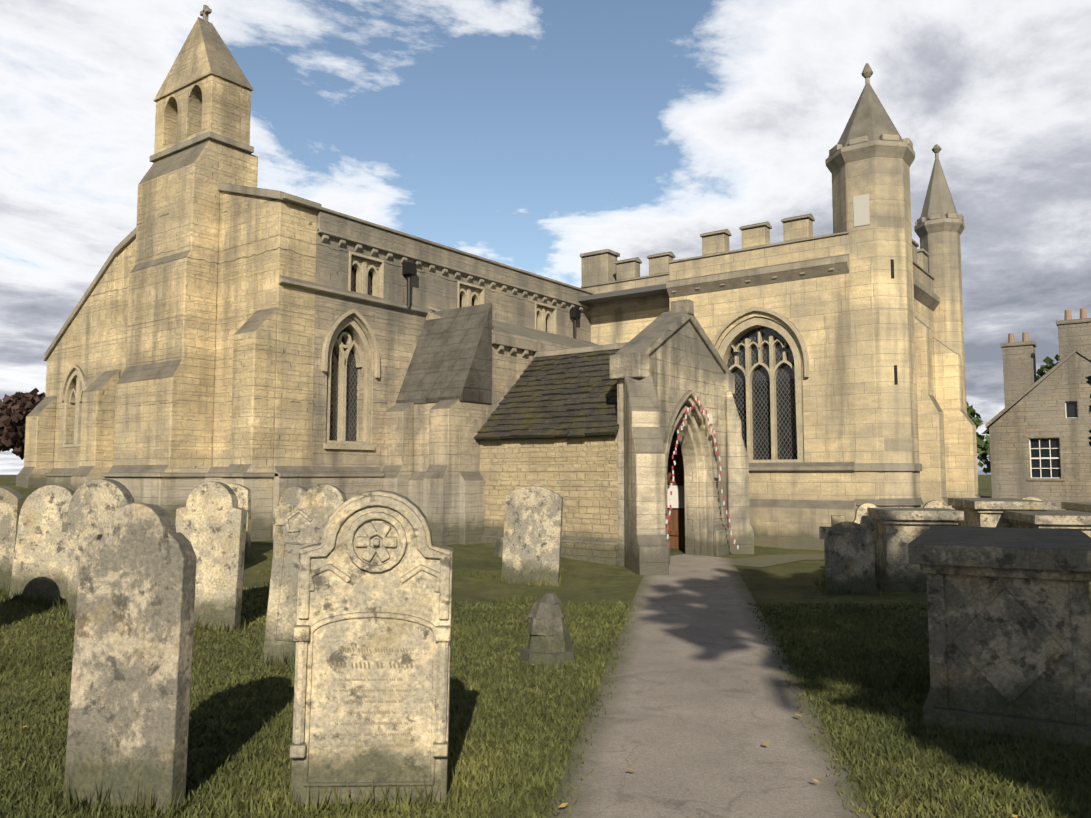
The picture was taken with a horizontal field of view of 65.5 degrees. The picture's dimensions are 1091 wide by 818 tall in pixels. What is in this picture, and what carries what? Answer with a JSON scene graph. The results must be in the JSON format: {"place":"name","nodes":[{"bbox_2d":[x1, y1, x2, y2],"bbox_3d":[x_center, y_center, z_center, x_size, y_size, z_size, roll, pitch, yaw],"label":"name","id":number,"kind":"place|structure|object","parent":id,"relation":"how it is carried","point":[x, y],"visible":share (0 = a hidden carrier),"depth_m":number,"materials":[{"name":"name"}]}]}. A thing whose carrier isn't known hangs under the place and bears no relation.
{"place":"outdoors","nodes":[
{"label":"outdoors","id":0,"kind":"place"},
{"bbox_2d":[0,475,1090,817],"bbox_3d":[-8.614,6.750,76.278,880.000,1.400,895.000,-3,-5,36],"label":"ground","id":1,"kind":"structure","parent":0,"point":[784,583],"depth_m":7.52,"materials":[{"name":"green plant"}]},
{"bbox_2d":[0,388,44,459],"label":"tree","id":2,"kind":"object","parent":1,"relation":"on","point":[16,408],"visible":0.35,"depth_m":37.05,"materials":[{"name":"brown plant"}]},
{"bbox_2d":[16,140,276,540],"bbox_3d":[-8.315,-0.773,17.283,8.942,8.350,1.800,-3,-5,36],"label":"buttress","id":3,"kind":"object","parent":1,"relation":"on","point":[150,409],"visible":0.71,"depth_m":15.69,"materials":[{"name":"stone"}]},
{"bbox_2d":[154,74,250,161],"bbox_3d":[-6.849,-5.625,16.914,2.000,1.270,0.850,-3,-5,36],"label":"bellcote","id":4,"kind":"object","parent":3,"relation":"on","point":[216,104],"visible":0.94,"depth_m":16.50,"materials":[{"name":"stone"}]},
{"bbox_2d":[45,191,316,539],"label":"end wall","id":5,"kind":"structure","parent":1,"relation":"on","point":[262,246],"depth_m":15.47,"materials":[{"name":"stone"}]},
{"bbox_2d":[273,210,591,544],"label":"church wall","id":6,"kind":"structure","parent":1,"relation":"on","point":[431,466],"depth_m":16.17,"materials":[{"name":"beige stone"}]},
{"bbox_2d":[312,233,590,471],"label":"nave wall","id":7,"kind":"structure","parent":1,"relation":"on","point":[397,332],"depth_m":16.71,"materials":[{"name":"stone"}]},
{"bbox_2d":[402,262,580,338],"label":"rainwater pipes","id":8,"kind":"object","parent":7,"relation":"attached to","point":[409,269],"visible":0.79,"depth_m":17.22,"materials":[{"name":"grey metal"}]},
{"bbox_2d":[43,5,964,505],"bbox_3d":[-0.038,-2.922,19.327,7.480,10.050,22.925,-18,-19,76],"label":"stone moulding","id":9,"kind":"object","parent":1,"relation":"on","point":[869,131],"depth_m":18.15,"materials":[{"name":"grey stone"}]},
{"bbox_2d":[154,17,253,101],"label":"bellcote roof","id":10,"kind":"structure","parent":9,"relation":"on","point":[204,52],"depth_m":16.69,"materials":[{"name":"beige stone"}]},
{"bbox_2d":[61,251,809,462],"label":"window surrounds","id":11,"kind":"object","parent":9,"relation":"attached to","point":[362,267],"depth_m":18.37,"materials":[{"name":"beige stone"}]},
{"bbox_2d":[329,266,796,459],"bbox_3d":[-2.477,-0.811,18.610,4.774,3.870,15.876,-23,-23,79],"label":"window glass","id":12,"kind":"object","parent":11,"relation":"in","point":[786,418],"visible":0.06,"depth_m":18.86,"materials":[{"name":"black glass"}]},
{"bbox_2d":[396,303,491,403],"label":"sloping buttress roof","id":13,"kind":"structure","parent":9,"relation":"attached to","point":[451,359],"depth_m":16.66,"materials":[{"name":"stone"}]},
{"bbox_2d":[578,284,667,303],"bbox_3d":[0.558,-3.323,20.633,13.000,0.750,13.800,-3,-5,36],"label":"parapet roof edge","id":14,"kind":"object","parent":9,"relation":"on","point":[660,289],"depth_m":21.55,"materials":[{"name":"grey stone"}]},
{"bbox_2d":[23,594,1017,817],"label":"fallen leaves","id":15,"kind":"object","parent":1,"relation":"on","point":[764,743],"visible":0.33,"depth_m":4.42,"materials":[{"name":"brown plant"}]},
{"bbox_2d":[0,479,1050,663],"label":"headstones","id":16,"kind":"object","parent":1,"relation":"on","point":[532,530],"visible":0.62,"depth_m":11.34,"materials":[{"name":"grey stone"}]},
{"bbox_2d":[519,592,574,665],"bbox_3d":[0.024,1.886,7.263,0.505,0.610,0.502,-3,-5,36],"label":"gravestone","id":17,"kind":"object","parent":1,"relation":"on","point":[549,641],"visible":0.9,"depth_m":7.15,"materials":[{"name":"stone"}]},
{"bbox_2d":[9,481,1090,806],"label":"headstones","id":18,"kind":"object","parent":1,"relation":"on","point":[375,569],"visible":0.79,"depth_m":4.11,"materials":[{"name":"beige stone"}]},
{"bbox_2d":[329,648,412,746],"bbox_3d":[-0.841,1.389,4.091,0.399,0.477,0.015,0,-4,-5],"label":"inscription","id":19,"kind":"object","parent":18,"relation":"attached to","point":[377,664],"visible":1,"depth_m":4.09,"materials":[{"name":"grey stone"}]},
{"bbox_2d":[61,503,1090,813],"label":"headstones","id":20,"kind":"object","parent":1,"relation":"on","point":[1009,621],"visible":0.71,"depth_m":5.01,"materials":[{"name":"grey stone"}]},
{"bbox_2d":[479,434,679,565],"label":"porch side walls","id":21,"kind":"structure","parent":1,"relation":"on","point":[579,475],"depth_m":14.99,"materials":[{"name":"beige stone"}]},
{"bbox_2d":[474,349,676,440],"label":"porch roof","id":22,"kind":"structure","parent":21,"relation":"on","point":[568,396],"depth_m":16.04,"materials":[{"name":"stone"}]},
{"bbox_2d":[667,414,712,507],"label":"notices","id":23,"kind":"object","parent":21,"relation":"attached to","point":[677,498],"visible":0.54,"depth_m":17.11,"materials":[{"name":"white paper"}]},
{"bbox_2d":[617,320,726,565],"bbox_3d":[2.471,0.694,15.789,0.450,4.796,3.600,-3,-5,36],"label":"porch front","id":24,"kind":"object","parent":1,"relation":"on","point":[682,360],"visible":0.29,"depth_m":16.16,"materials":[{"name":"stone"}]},
{"bbox_2d":[667,446,684,549],"bbox_3d":[2.517,1.835,17.282,1.250,2.150,0.090,-3,-5,36],"label":"door","id":25,"kind":"structure","parent":24,"relation":"attached to","point":[676,525],"depth_m":17.16,"materials":[{"name":"brown wood"}]},
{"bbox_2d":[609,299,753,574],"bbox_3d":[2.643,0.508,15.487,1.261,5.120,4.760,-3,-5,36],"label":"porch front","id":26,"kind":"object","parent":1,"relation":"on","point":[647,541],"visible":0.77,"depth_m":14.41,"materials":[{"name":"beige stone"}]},
{"bbox_2d":[666,396,738,548],"bbox_3d":[2.724,1.198,15.135,0.407,2.940,3.224,-3,-5,36],"label":"flower garland","id":27,"kind":"object","parent":26,"relation":"attached to","point":[675,463],"depth_m":15.38},
{"bbox_2d":[581,157,980,550],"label":"chapel body","id":28,"kind":"structure","parent":1,"relation":"on","point":[925,421],"depth_m":18.47,"materials":[{"name":"beige stone"}]},
{"bbox_2d":[853,194,869,226],"bbox_3d":[6.604,-4.148,17.730,0.320,0.650,0.035,-3,-5,36],"label":"wall plaque","id":29,"kind":"object","parent":28,"relation":"attached to","point":[861,210],"visible":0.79,"depth_m":17.71,"materials":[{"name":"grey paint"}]},
{"bbox_2d":[890,259,897,384],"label":"slit windows","id":30,"kind":"structure","parent":28,"relation":"attached to","point":[895,366],"depth_m":17.34,"materials":[{"name":"black"}]},
{"bbox_2d":[966,401,975,419],"bbox_3d":[16.989,1.103,39.484,5.320,3.648,5.796,-3,-5,36],"label":"tree","id":31,"kind":"object","parent":1,"relation":"on","point":[971,411],"visible":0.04,"depth_m":38.75,"materials":[{"name":"green plant"}]},
{"bbox_2d":[968,405,990,473],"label":"tree","id":32,"kind":"object","parent":1,"relation":"on","point":[983,451],"visible":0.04,"depth_m":45.47,"materials":[{"name":"green plant"}]},
{"bbox_2d":[1085,360,1090,445],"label":"yew","id":33,"kind":"object","parent":1,"relation":"on","point":[1089,380],"visible":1,"depth_m":16.98,"materials":[{"name":"green plant"}]},
{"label":"tree trunk","id":34,"kind":"object","parent":1,"relation":"on","visible":0},
{"bbox_2d":[1036,354,1058,379],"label":"tree","id":35,"kind":"object","parent":34,"relation":"on","point":[1047,360],"depth_m":42.01,"materials":[{"name":"green plant"}]},
{"bbox_2d":[0,0,1090,474],"label":"sky","id":36,"kind":"structure","parent":0,"point":[533,136],"materials":[{"name":"blue"}]},
{"bbox_2d":[545,554,874,817],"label":"path","id":37,"kind":"structure","parent":0,"point":[699,705],"depth_m":5.39,"materials":[{"name":"grey concrete"}]},
{"bbox_2d":[669,265,878,508],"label":"transept wall","id":38,"kind":"structure","parent":0,"point":[831,318],"depth_m":17.92,"materials":[{"name":"beige stone"}]},
{"bbox_2d":[985,318,1090,480],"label":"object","id":39,"kind":"object","parent":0,"point":[1019,366],"visible":0.81,"depth_m":29.26,"materials":[{"name":"grey stone"}]},
{"bbox_2d":[989,352,1090,509],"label":"house","id":40,"kind":"structure","parent":0,"point":[1040,408],"depth_m":28.53,"materials":[{"name":"beige stone"}]},
{"bbox_2d":[1008,308,1086,342],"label":"chimney pots","id":41,"kind":"object","parent":40,"relation":"on","point":[1068,316],"visible":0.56,"depth_m":28.66,"materials":[{"name":"brown ceramic"}]},
{"bbox_2d":[1029,401,1077,477],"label":"house windows","id":42,"kind":"structure","parent":40,"relation":"in","point":[1040,458],"depth_m":28.58,"materials":[{"name":"white wood"}]}
]}

